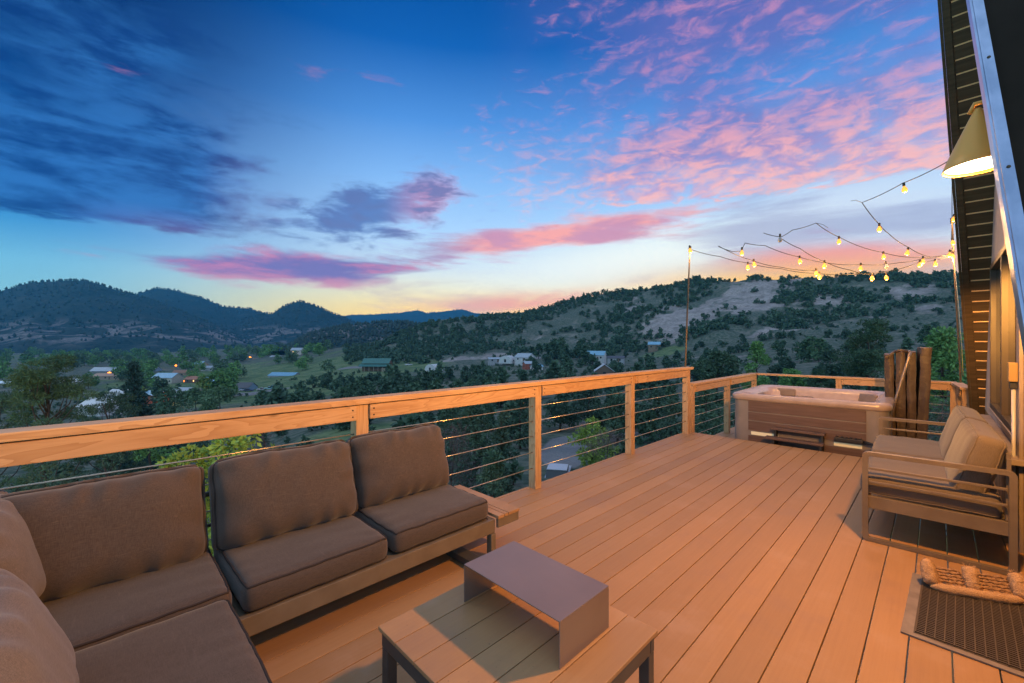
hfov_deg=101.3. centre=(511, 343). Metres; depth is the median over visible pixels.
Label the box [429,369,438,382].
juniper tree
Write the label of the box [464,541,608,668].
metal riser
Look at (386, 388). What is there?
juniper tree
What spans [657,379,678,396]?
juniper tree
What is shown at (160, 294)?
mountain
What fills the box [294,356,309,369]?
deciduous tree
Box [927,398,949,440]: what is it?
juniper tree
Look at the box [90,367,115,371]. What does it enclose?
house
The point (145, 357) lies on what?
deciduous tree
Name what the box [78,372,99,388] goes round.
deciduous tree
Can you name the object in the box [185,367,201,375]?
deciduous tree
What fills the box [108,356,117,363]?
willow tree
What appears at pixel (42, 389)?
deciduous tree
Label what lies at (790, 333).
juniper tree
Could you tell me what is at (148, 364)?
deciduous tree
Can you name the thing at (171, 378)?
house
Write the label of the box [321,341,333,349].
willow tree
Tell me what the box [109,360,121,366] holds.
deciduous tree
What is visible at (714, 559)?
deck
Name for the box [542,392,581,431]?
juniper tree
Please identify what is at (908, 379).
spa cover
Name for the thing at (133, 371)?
spruce tree
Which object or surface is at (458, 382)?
juniper tree
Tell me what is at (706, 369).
willow tree
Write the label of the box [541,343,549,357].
juniper tree
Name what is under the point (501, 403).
juniper tree
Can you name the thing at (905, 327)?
juniper tree
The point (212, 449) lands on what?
young tree
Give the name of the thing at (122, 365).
willow tree
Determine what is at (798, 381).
deciduous tree
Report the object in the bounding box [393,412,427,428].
juniper tree
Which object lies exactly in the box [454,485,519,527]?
end table
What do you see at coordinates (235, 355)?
willow tree
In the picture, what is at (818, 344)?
pine tree
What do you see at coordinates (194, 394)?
ornamental tree
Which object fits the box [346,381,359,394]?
juniper tree
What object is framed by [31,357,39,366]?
deciduous tree
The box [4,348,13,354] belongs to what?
deciduous tree
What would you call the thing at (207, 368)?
trailer house
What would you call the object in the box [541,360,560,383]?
juniper tree
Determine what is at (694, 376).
juniper tree
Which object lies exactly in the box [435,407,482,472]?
juniper tree
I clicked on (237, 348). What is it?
deciduous tree
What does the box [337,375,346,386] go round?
juniper tree
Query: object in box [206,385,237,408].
ornamental tree
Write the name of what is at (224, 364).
willow tree
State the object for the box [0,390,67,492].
pine tree
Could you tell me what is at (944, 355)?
poplar tree
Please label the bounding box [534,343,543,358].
pine tree
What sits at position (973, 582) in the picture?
boot brush
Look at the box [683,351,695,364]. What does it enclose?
juniper tree
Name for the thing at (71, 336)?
mountain
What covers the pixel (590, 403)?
juniper tree
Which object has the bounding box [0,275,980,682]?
ground
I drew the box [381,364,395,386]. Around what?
juniper tree
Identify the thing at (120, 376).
willow tree
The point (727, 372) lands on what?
juniper tree
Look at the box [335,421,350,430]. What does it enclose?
juniper tree
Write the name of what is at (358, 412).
deck railing
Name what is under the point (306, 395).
juniper tree
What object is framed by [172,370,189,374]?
house
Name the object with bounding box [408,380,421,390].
juniper tree
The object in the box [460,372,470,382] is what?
juniper tree
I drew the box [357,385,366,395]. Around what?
juniper tree
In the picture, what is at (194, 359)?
willow tree
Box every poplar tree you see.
[740,340,771,388]
[916,326,971,427]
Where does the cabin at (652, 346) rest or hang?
on the ground
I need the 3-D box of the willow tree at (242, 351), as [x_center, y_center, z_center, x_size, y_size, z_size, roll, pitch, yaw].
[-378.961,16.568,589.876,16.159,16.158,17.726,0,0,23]
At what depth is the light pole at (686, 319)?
6.83 m
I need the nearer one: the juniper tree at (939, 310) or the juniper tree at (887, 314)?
the juniper tree at (939, 310)
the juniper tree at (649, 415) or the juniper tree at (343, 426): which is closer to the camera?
the juniper tree at (649, 415)
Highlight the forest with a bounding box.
[0,278,483,352]
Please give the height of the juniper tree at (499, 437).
5.655 m
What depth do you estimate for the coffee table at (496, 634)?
1.48 m
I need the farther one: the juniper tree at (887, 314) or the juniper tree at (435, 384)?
the juniper tree at (887, 314)
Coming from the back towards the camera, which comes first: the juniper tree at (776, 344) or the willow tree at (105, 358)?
the willow tree at (105, 358)
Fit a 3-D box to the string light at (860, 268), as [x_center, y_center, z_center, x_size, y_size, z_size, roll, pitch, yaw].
[5.291,-1.369,6.742,4.220,0.380,0.125,0,0,-8]
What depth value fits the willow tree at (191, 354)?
638.50 m
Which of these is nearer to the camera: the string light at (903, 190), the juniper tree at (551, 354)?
the string light at (903, 190)
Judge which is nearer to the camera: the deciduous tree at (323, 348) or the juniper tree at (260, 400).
the juniper tree at (260, 400)
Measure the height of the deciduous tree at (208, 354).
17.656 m
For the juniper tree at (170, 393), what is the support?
on the ground
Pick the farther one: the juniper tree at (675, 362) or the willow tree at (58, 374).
the willow tree at (58, 374)
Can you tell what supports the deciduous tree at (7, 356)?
on the ground
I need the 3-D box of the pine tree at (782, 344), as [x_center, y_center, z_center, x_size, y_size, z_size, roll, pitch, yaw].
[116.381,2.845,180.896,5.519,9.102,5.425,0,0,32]
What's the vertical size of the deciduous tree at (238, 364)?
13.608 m
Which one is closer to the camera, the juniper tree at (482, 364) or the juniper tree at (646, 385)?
the juniper tree at (646, 385)
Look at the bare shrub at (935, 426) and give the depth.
13.69 m
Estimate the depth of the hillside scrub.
364.06 m
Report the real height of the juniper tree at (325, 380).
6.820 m
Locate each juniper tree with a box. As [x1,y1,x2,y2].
[20,463,92,490]
[95,452,125,476]
[149,378,172,403]
[153,385,214,459]
[251,389,268,405]
[255,393,267,405]
[258,385,289,415]
[283,391,306,412]
[294,380,307,390]
[298,387,311,400]
[305,375,319,387]
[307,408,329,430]
[312,391,326,400]
[319,375,331,389]
[327,379,342,393]
[331,384,355,397]
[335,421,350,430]
[336,393,345,406]
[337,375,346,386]
[346,374,355,389]
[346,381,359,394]
[355,375,369,391]
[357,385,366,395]
[364,372,374,381]
[365,381,377,394]
[373,372,382,383]
[376,375,384,386]
[377,376,393,401]
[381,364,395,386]
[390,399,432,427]
[391,378,404,392]
[393,364,401,373]
[393,372,404,386]
[393,383,415,400]
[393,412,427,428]
[402,413,421,427]
[404,374,416,384]
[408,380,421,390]
[415,371,422,380]
[419,411,435,424]
[421,370,431,390]
[427,377,446,396]
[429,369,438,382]
[435,361,446,380]
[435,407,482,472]
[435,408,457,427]
[445,368,455,378]
[449,404,503,489]
[453,378,466,394]
[459,369,471,379]
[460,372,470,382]
[464,377,475,385]
[466,380,480,386]
[469,364,475,376]
[472,365,482,373]
[472,411,520,497]
[473,373,487,380]
[476,374,493,384]
[476,448,508,496]
[480,360,485,366]
[480,379,490,404]
[480,403,496,428]
[484,370,493,381]
[493,389,508,408]
[494,366,510,383]
[494,401,522,437]
[496,382,509,406]
[496,387,541,448]
[516,368,528,381]
[528,346,534,355]
[529,357,539,375]
[531,374,550,385]
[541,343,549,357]
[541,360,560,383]
[542,354,551,365]
[542,368,555,378]
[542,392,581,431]
[549,347,557,359]
[557,365,568,377]
[558,349,566,360]
[558,370,570,382]
[565,391,580,404]
[566,359,575,376]
[569,388,599,424]
[576,344,591,365]
[576,393,594,407]
[586,353,598,364]
[589,403,608,426]
[591,361,600,371]
[602,378,621,393]
[603,387,635,440]
[603,391,612,403]
[610,358,620,366]
[611,362,624,372]
[623,362,648,393]
[635,384,677,436]
[635,403,641,427]
[635,408,662,444]
[638,357,643,363]
[640,369,648,388]
[643,353,654,368]
[647,363,657,387]
[649,368,657,390]
[653,398,681,441]
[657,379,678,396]
[659,396,681,423]
[661,355,669,365]
[663,360,672,367]
[664,386,681,404]
[670,358,679,366]
[672,350,679,358]
[675,388,723,434]
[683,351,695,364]
[690,364,699,380]
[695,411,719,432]
[696,397,715,416]
[697,341,705,346]
[704,349,711,355]
[708,388,730,411]
[717,340,726,347]
[723,364,740,383]
[732,343,742,353]
[740,337,746,343]
[760,333,768,340]
[765,356,795,381]
[770,340,779,349]
[774,331,781,338]
[781,330,788,337]
[787,330,796,337]
[795,350,812,362]
[812,348,847,376]
[824,329,832,337]
[824,341,833,349]
[838,329,849,338]
[843,345,850,351]
[875,341,886,350]
[882,311,893,317]
[887,325,895,331]
[894,337,916,355]
[898,324,909,331]
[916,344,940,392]
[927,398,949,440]
[930,321,939,327]
[937,307,945,314]
[941,297,950,303]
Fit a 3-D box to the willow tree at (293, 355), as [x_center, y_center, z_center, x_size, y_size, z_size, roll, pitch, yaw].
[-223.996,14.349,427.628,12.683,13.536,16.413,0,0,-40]
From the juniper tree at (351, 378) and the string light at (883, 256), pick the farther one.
the juniper tree at (351, 378)
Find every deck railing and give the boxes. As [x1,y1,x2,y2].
[0,367,693,540]
[690,373,756,432]
[757,373,956,431]
[951,382,970,407]
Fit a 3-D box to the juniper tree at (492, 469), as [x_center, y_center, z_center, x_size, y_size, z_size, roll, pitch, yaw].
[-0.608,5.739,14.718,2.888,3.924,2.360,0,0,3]
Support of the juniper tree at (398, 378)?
on the ground
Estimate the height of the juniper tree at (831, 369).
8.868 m
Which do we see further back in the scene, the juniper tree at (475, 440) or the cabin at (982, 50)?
the juniper tree at (475, 440)
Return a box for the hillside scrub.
[0,269,963,514]
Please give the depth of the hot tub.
6.07 m
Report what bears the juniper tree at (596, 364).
on the ground
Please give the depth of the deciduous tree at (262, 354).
595.78 m
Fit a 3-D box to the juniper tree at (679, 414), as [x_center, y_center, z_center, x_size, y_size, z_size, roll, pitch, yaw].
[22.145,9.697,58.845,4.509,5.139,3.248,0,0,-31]
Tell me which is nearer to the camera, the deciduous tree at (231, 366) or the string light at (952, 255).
the string light at (952, 255)
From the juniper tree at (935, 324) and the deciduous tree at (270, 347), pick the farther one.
the deciduous tree at (270, 347)
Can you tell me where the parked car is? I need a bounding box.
[545,463,571,477]
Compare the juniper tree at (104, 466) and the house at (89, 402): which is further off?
the house at (89, 402)
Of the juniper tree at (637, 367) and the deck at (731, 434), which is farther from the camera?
the juniper tree at (637, 367)
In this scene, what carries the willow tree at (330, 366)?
on the ground
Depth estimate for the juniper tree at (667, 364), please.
197.76 m
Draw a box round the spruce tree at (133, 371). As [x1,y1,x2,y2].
[93,360,174,476]
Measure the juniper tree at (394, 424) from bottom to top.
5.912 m
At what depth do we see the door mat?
2.13 m
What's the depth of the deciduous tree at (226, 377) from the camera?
201.73 m
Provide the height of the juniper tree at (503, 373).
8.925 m
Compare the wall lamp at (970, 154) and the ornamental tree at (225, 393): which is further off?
the ornamental tree at (225, 393)
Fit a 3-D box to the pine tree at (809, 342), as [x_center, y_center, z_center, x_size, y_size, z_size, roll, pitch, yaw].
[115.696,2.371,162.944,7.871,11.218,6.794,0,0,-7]
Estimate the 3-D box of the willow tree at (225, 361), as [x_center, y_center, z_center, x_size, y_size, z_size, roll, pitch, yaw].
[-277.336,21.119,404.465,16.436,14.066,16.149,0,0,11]
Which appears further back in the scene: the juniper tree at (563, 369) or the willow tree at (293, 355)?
the willow tree at (293, 355)
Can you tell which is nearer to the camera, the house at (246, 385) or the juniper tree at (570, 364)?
the juniper tree at (570, 364)
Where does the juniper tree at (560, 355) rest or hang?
on the ground
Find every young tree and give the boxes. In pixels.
[154,443,209,497]
[194,434,262,556]
[567,415,619,466]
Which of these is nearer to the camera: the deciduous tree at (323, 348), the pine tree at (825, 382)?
the pine tree at (825, 382)
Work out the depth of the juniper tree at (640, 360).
238.67 m
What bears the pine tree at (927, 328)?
on the ground
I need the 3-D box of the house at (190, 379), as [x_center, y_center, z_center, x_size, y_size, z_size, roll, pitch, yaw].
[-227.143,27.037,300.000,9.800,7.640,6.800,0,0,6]
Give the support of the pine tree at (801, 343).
on the ground
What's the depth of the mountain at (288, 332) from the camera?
1958.18 m
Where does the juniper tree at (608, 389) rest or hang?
on the ground
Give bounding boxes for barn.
[358,358,393,371]
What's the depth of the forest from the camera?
1498.87 m
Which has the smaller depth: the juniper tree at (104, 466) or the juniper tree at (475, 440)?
the juniper tree at (104, 466)
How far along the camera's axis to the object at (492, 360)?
287.15 m
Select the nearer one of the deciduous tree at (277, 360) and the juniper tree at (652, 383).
the juniper tree at (652, 383)
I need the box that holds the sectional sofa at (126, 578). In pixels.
[0,424,495,682]
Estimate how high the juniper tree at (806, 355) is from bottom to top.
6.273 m
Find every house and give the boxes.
[76,397,123,415]
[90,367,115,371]
[104,389,130,401]
[144,390,168,403]
[151,373,183,383]
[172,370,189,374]
[184,376,200,382]
[201,366,225,370]
[235,382,258,390]
[290,348,303,354]
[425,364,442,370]
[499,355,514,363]
[587,351,606,364]
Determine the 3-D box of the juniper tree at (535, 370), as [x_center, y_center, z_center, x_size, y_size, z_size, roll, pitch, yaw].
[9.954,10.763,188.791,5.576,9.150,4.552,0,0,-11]
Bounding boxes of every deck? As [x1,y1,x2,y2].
[250,432,1023,682]
[715,427,734,437]
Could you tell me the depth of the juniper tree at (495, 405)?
85.95 m
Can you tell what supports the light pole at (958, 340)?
attached to the deck railing at (880, 382)
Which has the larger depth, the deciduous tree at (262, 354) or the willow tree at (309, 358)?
the deciduous tree at (262, 354)
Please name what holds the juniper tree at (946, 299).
on the ground
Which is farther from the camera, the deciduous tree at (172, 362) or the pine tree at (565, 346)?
the deciduous tree at (172, 362)
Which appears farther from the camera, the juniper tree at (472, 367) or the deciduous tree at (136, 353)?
the deciduous tree at (136, 353)
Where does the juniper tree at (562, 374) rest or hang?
on the ground
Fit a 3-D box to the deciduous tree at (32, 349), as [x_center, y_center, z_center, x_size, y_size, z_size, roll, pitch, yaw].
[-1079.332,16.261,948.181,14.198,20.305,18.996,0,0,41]
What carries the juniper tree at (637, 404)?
on the ground
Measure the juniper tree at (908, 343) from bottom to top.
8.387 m
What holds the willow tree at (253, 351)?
on the ground
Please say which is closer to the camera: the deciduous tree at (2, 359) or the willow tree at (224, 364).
the willow tree at (224, 364)
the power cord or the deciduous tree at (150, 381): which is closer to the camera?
the power cord
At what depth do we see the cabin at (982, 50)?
3.83 m
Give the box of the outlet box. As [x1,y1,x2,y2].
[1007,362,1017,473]
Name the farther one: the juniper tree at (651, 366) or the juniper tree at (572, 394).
the juniper tree at (651, 366)
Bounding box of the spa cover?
[884,347,931,439]
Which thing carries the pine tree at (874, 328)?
on the ground
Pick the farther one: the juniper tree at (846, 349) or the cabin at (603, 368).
the juniper tree at (846, 349)
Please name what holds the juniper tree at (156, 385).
on the ground
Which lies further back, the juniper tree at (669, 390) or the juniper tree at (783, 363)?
the juniper tree at (783, 363)
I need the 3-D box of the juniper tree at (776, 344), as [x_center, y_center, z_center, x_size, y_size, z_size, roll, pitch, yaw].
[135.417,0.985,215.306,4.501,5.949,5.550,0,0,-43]
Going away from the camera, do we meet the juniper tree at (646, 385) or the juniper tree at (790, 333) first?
the juniper tree at (646, 385)
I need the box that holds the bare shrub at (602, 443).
[579,427,623,467]
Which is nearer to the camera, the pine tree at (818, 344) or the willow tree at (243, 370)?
the pine tree at (818, 344)
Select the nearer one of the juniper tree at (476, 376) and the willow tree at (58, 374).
the juniper tree at (476, 376)
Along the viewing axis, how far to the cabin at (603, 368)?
160.63 m
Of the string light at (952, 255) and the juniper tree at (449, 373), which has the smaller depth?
the string light at (952, 255)
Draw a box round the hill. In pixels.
[279,323,413,350]
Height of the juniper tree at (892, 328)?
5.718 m
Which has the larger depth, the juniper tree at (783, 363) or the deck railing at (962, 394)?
the juniper tree at (783, 363)
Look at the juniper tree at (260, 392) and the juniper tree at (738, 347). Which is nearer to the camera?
the juniper tree at (260, 392)
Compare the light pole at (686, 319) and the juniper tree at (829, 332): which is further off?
the juniper tree at (829, 332)
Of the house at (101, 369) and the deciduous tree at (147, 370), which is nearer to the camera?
the deciduous tree at (147, 370)
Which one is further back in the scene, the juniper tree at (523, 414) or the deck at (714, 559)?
the juniper tree at (523, 414)
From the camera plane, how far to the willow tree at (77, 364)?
463.10 m
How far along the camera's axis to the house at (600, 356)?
251.34 m
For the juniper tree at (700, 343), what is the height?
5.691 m
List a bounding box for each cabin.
[522,361,531,369]
[594,363,614,373]
[648,342,660,351]
[937,0,1023,682]
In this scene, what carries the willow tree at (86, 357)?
on the ground
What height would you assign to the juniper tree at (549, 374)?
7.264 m
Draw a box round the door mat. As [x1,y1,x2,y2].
[900,573,1023,677]
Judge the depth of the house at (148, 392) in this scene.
187.78 m
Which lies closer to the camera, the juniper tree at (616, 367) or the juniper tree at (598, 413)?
the juniper tree at (598, 413)
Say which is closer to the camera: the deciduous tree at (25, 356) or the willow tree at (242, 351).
the deciduous tree at (25, 356)
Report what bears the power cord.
hanging from the light pole at (958, 340)
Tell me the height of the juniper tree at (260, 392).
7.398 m
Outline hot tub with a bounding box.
[732,385,895,456]
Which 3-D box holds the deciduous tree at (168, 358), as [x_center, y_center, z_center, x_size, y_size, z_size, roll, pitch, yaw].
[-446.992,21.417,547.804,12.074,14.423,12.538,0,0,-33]
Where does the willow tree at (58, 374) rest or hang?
on the ground
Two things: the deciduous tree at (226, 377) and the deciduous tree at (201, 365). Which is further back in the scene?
the deciduous tree at (201, 365)
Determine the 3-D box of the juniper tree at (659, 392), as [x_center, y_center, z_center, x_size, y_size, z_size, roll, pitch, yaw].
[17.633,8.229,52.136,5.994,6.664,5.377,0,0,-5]
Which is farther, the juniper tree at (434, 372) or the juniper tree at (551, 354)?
the juniper tree at (551, 354)
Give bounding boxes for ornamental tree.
[175,387,208,410]
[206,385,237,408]
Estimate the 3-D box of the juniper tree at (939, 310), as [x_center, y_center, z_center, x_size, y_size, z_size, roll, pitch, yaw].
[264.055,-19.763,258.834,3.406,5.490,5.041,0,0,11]
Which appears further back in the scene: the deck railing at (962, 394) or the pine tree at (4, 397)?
the pine tree at (4, 397)
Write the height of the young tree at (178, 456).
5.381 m
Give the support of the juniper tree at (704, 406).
on the ground
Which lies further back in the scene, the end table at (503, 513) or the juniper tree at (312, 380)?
the juniper tree at (312, 380)
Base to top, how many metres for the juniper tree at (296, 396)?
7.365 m
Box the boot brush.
[919,556,1023,604]
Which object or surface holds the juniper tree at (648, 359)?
on the ground
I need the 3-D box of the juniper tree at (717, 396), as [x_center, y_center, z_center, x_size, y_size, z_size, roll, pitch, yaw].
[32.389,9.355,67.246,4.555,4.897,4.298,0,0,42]
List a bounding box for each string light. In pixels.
[693,250,947,279]
[718,243,945,270]
[719,246,888,275]
[764,223,951,258]
[782,239,873,280]
[852,162,947,256]
[947,214,954,258]
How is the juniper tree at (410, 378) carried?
on the ground
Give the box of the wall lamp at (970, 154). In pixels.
[942,100,992,177]
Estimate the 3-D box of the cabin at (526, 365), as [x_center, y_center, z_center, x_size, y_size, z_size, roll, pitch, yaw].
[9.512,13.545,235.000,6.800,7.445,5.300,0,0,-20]
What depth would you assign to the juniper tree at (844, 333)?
215.96 m
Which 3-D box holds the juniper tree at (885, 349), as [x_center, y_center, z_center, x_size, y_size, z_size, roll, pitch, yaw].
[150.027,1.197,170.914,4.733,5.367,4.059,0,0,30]
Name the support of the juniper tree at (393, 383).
on the ground
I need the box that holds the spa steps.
[765,426,872,451]
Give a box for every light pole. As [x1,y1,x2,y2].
[681,253,689,431]
[950,218,961,382]
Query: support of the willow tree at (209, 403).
on the ground
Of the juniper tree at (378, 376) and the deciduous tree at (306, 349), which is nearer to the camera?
the juniper tree at (378, 376)
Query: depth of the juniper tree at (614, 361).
192.54 m
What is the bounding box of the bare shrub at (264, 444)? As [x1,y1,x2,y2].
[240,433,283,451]
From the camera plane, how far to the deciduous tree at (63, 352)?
553.11 m
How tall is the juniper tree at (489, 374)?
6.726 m
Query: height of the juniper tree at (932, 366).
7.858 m
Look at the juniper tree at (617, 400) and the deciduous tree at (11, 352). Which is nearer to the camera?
the juniper tree at (617, 400)
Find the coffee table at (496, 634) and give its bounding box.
[378,583,657,682]
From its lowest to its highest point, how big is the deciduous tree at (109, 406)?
7.193 m
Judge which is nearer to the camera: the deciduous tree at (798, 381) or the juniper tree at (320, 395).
the deciduous tree at (798, 381)
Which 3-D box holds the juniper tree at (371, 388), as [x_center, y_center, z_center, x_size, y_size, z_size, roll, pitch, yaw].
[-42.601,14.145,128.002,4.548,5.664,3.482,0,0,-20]
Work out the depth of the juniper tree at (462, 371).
161.34 m
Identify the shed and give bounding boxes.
[91,373,124,379]
[267,372,299,377]
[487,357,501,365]
[514,353,534,364]
[607,356,624,364]
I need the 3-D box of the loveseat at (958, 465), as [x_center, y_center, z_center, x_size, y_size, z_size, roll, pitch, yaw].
[3.552,1.023,3.590,0.759,0.848,2.040,0,0,44]
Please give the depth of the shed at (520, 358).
272.83 m
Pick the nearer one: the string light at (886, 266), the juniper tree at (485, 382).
the string light at (886, 266)
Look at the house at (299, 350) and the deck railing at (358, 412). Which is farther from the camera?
the house at (299, 350)
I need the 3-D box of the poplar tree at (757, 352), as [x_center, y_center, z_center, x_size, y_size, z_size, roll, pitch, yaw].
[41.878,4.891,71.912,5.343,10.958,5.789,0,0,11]
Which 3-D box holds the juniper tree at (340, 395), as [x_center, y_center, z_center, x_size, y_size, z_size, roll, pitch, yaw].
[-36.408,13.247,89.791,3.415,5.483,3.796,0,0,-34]
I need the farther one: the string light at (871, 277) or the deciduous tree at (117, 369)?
the deciduous tree at (117, 369)
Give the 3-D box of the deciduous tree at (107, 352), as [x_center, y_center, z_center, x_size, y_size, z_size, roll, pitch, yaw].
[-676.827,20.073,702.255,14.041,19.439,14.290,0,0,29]
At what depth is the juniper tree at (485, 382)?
89.52 m
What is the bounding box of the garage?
[172,387,201,396]
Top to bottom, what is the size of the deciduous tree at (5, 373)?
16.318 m
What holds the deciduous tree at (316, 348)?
on the ground
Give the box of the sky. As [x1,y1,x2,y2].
[0,0,961,315]
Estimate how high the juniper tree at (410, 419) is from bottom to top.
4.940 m
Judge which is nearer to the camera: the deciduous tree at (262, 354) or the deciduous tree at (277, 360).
the deciduous tree at (277, 360)
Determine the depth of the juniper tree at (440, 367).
185.45 m
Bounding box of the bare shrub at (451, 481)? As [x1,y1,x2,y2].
[441,421,482,489]
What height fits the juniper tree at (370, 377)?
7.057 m
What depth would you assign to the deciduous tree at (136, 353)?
762.61 m
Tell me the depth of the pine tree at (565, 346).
303.02 m
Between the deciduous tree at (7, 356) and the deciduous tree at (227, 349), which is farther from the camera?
the deciduous tree at (227, 349)
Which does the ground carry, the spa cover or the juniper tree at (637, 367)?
the juniper tree at (637, 367)
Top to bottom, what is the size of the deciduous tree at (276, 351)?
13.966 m
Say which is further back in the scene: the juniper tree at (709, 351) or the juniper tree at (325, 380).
the juniper tree at (709, 351)
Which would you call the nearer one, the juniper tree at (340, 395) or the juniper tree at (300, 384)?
the juniper tree at (340, 395)
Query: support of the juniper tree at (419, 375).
on the ground
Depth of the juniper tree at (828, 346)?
175.06 m
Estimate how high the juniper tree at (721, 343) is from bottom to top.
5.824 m
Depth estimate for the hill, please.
763.37 m
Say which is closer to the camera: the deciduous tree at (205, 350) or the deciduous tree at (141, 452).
the deciduous tree at (141, 452)
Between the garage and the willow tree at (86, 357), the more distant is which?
the willow tree at (86, 357)
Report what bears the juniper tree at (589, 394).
on the ground
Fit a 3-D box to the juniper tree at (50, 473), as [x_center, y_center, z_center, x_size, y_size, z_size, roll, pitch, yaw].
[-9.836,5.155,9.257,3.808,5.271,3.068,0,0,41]
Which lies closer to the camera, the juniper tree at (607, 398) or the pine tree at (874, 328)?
the pine tree at (874, 328)
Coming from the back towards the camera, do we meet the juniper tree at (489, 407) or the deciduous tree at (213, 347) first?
the deciduous tree at (213, 347)
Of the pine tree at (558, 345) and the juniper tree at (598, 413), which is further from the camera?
the pine tree at (558, 345)
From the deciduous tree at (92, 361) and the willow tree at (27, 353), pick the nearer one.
the deciduous tree at (92, 361)
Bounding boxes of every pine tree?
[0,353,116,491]
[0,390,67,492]
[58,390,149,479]
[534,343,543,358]
[547,338,563,351]
[552,341,564,359]
[557,337,569,353]
[573,338,584,358]
[775,340,788,356]
[794,340,805,361]
[797,335,820,358]
[803,368,842,388]
[806,337,826,361]
[829,318,895,390]
[916,323,933,343]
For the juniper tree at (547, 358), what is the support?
on the ground
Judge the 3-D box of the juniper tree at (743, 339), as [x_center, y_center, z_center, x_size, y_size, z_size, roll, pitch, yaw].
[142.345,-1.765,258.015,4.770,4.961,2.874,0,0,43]
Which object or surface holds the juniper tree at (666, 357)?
on the ground
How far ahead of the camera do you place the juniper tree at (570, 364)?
174.68 m
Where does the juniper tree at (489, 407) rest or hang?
on the ground
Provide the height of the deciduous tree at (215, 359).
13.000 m
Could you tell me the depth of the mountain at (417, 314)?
5020.51 m
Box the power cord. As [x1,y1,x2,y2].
[953,260,962,373]
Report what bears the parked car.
on the ground
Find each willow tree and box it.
[19,351,34,358]
[43,368,65,376]
[67,360,81,367]
[74,353,92,365]
[93,352,109,363]
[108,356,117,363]
[114,370,130,380]
[116,361,136,372]
[135,379,152,389]
[147,351,158,358]
[188,352,197,359]
[189,356,198,362]
[198,395,223,410]
[210,362,227,371]
[214,358,229,369]
[228,353,240,361]
[234,365,246,376]
[238,350,249,357]
[248,346,262,355]
[286,351,298,362]
[301,353,313,363]
[319,359,335,371]
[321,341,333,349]
[691,350,741,391]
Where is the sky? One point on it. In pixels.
(342, 157)
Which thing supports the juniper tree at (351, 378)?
on the ground
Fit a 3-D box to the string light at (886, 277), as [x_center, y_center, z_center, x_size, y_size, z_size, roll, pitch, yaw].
[5.154,-1.286,6.870,4.461,0.506,0.185,0,0,-2]
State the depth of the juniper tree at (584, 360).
244.21 m
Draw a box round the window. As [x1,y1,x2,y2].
[989,244,1015,438]
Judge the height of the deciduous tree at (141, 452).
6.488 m
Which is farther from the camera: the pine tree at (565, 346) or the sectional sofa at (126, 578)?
the pine tree at (565, 346)
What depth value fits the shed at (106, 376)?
325.48 m
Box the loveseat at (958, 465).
[860,405,1017,574]
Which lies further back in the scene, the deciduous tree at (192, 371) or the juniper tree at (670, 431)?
the deciduous tree at (192, 371)
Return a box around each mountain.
[0,281,251,352]
[135,288,266,328]
[227,301,356,345]
[342,309,480,323]
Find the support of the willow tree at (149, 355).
on the ground
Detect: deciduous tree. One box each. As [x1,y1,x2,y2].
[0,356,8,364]
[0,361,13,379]
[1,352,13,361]
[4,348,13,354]
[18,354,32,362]
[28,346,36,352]
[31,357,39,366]
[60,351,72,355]
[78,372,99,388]
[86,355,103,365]
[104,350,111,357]
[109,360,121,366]
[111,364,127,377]
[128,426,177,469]
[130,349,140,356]
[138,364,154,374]
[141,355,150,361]
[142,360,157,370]
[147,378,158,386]
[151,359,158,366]
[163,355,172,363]
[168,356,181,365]
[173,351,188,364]
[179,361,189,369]
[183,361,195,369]
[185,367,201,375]
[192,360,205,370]
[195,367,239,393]
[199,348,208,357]
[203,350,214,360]
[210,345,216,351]
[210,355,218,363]
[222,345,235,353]
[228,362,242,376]
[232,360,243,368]
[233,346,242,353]
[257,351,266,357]
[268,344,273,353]
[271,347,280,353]
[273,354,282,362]
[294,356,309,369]
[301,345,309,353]
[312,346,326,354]
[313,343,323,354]
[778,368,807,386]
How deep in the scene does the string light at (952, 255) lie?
6.98 m
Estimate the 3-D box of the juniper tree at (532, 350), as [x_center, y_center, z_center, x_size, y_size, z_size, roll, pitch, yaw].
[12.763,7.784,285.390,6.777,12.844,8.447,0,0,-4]
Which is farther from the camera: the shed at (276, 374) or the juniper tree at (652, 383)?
the shed at (276, 374)
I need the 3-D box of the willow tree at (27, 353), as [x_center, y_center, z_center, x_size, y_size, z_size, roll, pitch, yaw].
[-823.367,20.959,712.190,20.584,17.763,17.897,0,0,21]
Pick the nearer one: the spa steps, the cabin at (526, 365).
the spa steps
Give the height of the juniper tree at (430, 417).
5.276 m
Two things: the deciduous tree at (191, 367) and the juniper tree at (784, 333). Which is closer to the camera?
the juniper tree at (784, 333)

